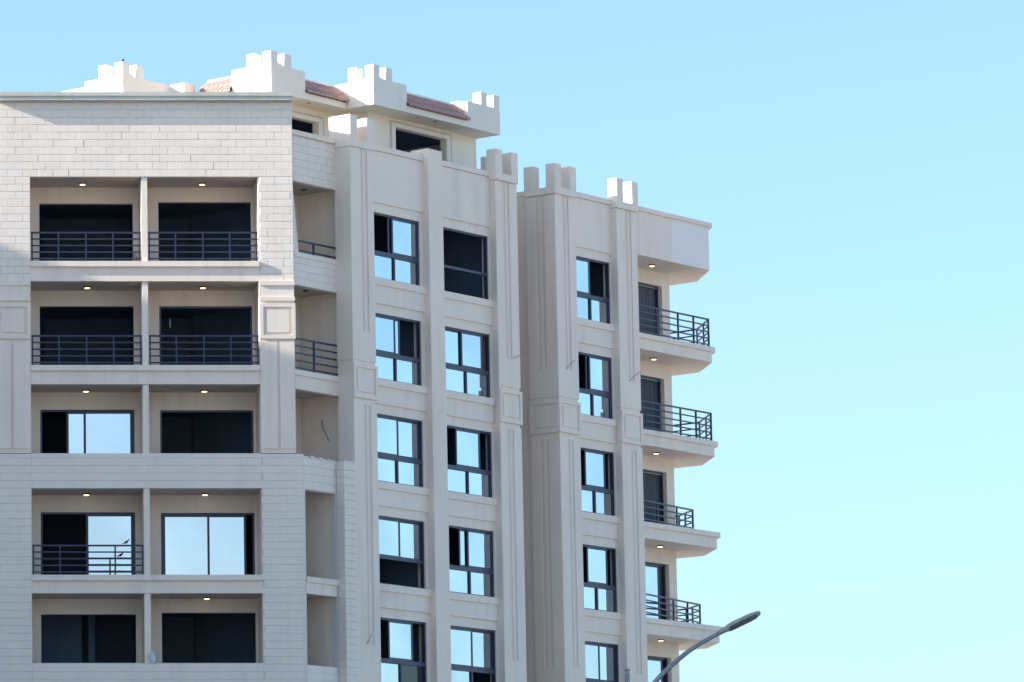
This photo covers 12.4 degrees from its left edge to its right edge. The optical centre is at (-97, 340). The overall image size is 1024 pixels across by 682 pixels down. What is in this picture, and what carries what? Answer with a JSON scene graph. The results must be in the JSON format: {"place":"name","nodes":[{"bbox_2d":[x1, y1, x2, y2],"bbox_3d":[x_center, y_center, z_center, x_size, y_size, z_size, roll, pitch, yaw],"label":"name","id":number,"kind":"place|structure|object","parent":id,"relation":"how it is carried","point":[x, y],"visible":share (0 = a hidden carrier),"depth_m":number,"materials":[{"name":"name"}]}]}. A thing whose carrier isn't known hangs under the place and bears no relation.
{"place":"outdoors","nodes":[
{"label":"outdoors","id":0,"kind":"place"},
{"bbox_2d":[0,0,1023,681],"label":"sky","id":1,"kind":"structure","parent":0,"point":[855,167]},
{"label":"ground","id":2,"kind":"structure","parent":0,"visible":0},
{"bbox_2d":[0,50,722,681],"bbox_3d":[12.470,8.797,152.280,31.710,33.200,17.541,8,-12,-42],"label":"apartment building","id":3,"kind":"structure","parent":2,"relation":"on","point":[382,276],"depth_m":144.76,"materials":[{"name":"beige paint"}]},
{"bbox_2d":[40,410,134,454],"bbox_3d":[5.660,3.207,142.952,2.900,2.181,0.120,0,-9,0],"label":"balcony door","id":4,"kind":"structure","parent":3,"relation":"in","point":[87,431],"depth_m":143.00,"materials":[{"name":"glass"}]},
{"bbox_2d":[41,512,135,574],"bbox_3d":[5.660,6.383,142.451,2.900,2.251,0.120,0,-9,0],"label":"balcony door","id":5,"kind":"structure","parent":3,"relation":"in","point":[102,528],"depth_m":142.48,"materials":[{"name":"glass"}]},
{"bbox_2d":[148,651,155,663],"bbox_3d":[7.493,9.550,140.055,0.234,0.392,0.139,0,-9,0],"label":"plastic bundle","id":6,"kind":"object","parent":3,"relation":"on","point":[151,657],"visible":1,"depth_m":140.02,"materials":[{"name":"plastic"}]},
{"bbox_2d":[150,385,195,391],"bbox_3d":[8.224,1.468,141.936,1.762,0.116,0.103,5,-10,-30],"label":"cable","id":7,"kind":"object","parent":3,"relation":"attached to","point":[173,390],"visible":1,"depth_m":142.06,"materials":[{"name":"black rubber"}]},
{"bbox_2d":[151,593,199,616],"bbox_3d":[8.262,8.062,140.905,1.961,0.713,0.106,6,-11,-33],"label":"cable","id":8,"kind":"object","parent":3,"relation":"attached to","point":[167,598],"visible":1,"depth_m":140.55,"materials":[{"name":"black rubber"}]},
{"bbox_2d":[159,306,252,364],"bbox_3d":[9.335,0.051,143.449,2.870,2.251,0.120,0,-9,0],"label":"balcony door","id":9,"kind":"structure","parent":3,"relation":"in","point":[160,307],"depth_m":143.56,"materials":[{"name":"metal"}]},
{"bbox_2d":[160,410,253,452],"bbox_3d":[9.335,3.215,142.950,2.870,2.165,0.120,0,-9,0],"label":"balcony door","id":10,"kind":"structure","parent":3,"relation":"in","point":[161,411],"depth_m":143.07,"materials":[{"name":"metal"}]},
{"bbox_2d":[161,513,254,574],"bbox_3d":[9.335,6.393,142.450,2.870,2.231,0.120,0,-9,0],"label":"balcony door","id":11,"kind":"structure","parent":3,"relation":"in","point":[191,543],"depth_m":142.48,"materials":[{"name":"glass"}]},
{"bbox_2d":[374,212,418,285],"bbox_3d":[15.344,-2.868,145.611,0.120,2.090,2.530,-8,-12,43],"label":"window","id":12,"kind":"structure","parent":3,"relation":"in","point":[400,263],"depth_m":145.86,"materials":[{"name":"glass"}]},
{"bbox_2d":[375,313,420,385],"bbox_3d":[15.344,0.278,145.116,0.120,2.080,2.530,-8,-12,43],"label":"window","id":13,"kind":"structure","parent":3,"relation":"in","point":[393,366],"depth_m":145.04,"materials":[{"name":"glass"}]},
{"bbox_2d":[377,414,422,486],"bbox_3d":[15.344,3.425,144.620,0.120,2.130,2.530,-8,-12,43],"label":"window","id":14,"kind":"structure","parent":3,"relation":"in","point":[399,440],"depth_m":144.72,"materials":[{"name":"glass"}]},
{"bbox_2d":[379,516,424,588],"bbox_3d":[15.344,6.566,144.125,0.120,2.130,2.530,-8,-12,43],"label":"window","id":15,"kind":"structure","parent":3,"relation":"in","point":[402,540],"depth_m":144.37,"materials":[{"name":"glass"}]},
{"bbox_2d":[380,617,425,681],"bbox_3d":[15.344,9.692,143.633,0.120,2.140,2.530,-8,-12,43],"label":"window","id":16,"kind":"structure","parent":3,"relation":"in","point":[400,666],"depth_m":143.70,"materials":[{"name":"glass"}]},
{"bbox_2d":[443,227,487,298],"bbox_3d":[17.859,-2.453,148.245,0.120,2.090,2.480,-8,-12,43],"label":"window","id":17,"kind":"structure","parent":3,"relation":"in","point":[485,274],"depth_m":148.95,"materials":[{"name":"metal"}]},
{"bbox_2d":[445,326,489,397],"bbox_3d":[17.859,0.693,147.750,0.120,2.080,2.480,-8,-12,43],"label":"window","id":18,"kind":"structure","parent":3,"relation":"in","point":[465,373],"depth_m":147.79,"materials":[{"name":"glass"}]},
{"bbox_2d":[447,425,491,497],"bbox_3d":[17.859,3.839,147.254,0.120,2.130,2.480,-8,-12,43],"label":"window","id":19,"kind":"structure","parent":3,"relation":"in","point":[466,476],"depth_m":147.32,"materials":[{"name":"glass"}]},
{"bbox_2d":[449,525,493,596],"bbox_3d":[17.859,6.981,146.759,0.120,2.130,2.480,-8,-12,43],"label":"window","id":20,"kind":"structure","parent":3,"relation":"in","point":[474,572],"depth_m":146.93,"materials":[{"name":"glass"}]},
{"bbox_2d":[451,626,495,681],"bbox_3d":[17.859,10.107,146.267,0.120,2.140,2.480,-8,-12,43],"label":"window","id":21,"kind":"structure","parent":3,"relation":"in","point":[472,649],"depth_m":146.28,"materials":[{"name":"glass"}]},
{"bbox_2d":[576,256,609,323],"bbox_3d":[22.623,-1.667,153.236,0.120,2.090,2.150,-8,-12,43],"label":"window","id":22,"kind":"structure","parent":3,"relation":"in","point":[590,307],"depth_m":153.19,"materials":[{"name":"glass"}]},
{"bbox_2d":[578,352,611,418],"bbox_3d":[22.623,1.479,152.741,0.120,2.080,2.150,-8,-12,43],"label":"window","id":23,"kind":"structure","parent":3,"relation":"in","point":[596,398],"depth_m":152.93,"materials":[{"name":"glass"}]},
{"bbox_2d":[580,447,614,515],"bbox_3d":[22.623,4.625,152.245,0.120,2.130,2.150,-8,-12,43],"label":"window","id":24,"kind":"structure","parent":3,"relation":"in","point":[598,499],"depth_m":152.34,"materials":[{"name":"glass"}]},
{"bbox_2d":[583,544,616,612],"bbox_3d":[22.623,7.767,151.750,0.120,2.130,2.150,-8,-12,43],"label":"window","id":25,"kind":"structure","parent":3,"relation":"in","point":[598,595],"depth_m":151.85,"materials":[{"name":"glass"}]},
{"bbox_2d":[585,641,618,681],"bbox_3d":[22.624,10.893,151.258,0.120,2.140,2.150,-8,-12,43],"label":"window","id":26,"kind":"structure","parent":3,"relation":"in","point":[601,659],"depth_m":151.48,"materials":[{"name":"glass"}]},
{"bbox_2d":[638,283,658,335],"bbox_3d":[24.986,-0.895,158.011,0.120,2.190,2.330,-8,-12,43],"label":"balcony door","id":27,"kind":"structure","parent":3,"relation":"in","point":[647,294],"depth_m":158.56,"materials":[{"name":"metal"}]},
{"bbox_2d":[640,376,661,431],"bbox_3d":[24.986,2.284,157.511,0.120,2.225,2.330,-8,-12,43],"label":"balcony door","id":28,"kind":"structure","parent":3,"relation":"in","point":[650,387],"depth_m":158.06,"materials":[{"name":"glass"}]},
{"bbox_2d":[643,470,663,523],"bbox_3d":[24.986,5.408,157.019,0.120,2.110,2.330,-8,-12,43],"label":"balcony door","id":29,"kind":"structure","parent":3,"relation":"in","point":[652,481],"depth_m":157.55,"materials":[{"name":"glass"}]},
{"bbox_2d":[645,562,666,619],"bbox_3d":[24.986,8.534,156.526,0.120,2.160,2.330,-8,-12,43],"label":"balcony door","id":30,"kind":"structure","parent":3,"relation":"in","point":[654,573],"depth_m":156.98,"materials":[{"name":"glass"}]},
{"bbox_2d":[647,656,667,681],"bbox_3d":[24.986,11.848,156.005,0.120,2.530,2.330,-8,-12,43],"label":"balcony door","id":31,"kind":"structure","parent":3,"relation":"in","point":[655,666],"depth_m":156.48,"materials":[{"name":"glass"}]},
{"bbox_2d":[624,611,760,681],"bbox_3d":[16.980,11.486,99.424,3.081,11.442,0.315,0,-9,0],"label":"street lamp","id":32,"kind":"object","parent":2,"relation":"on","point":[740,622],"visible":1,"depth_m":100.17,"materials":[{"name":"metal"}]}
]}

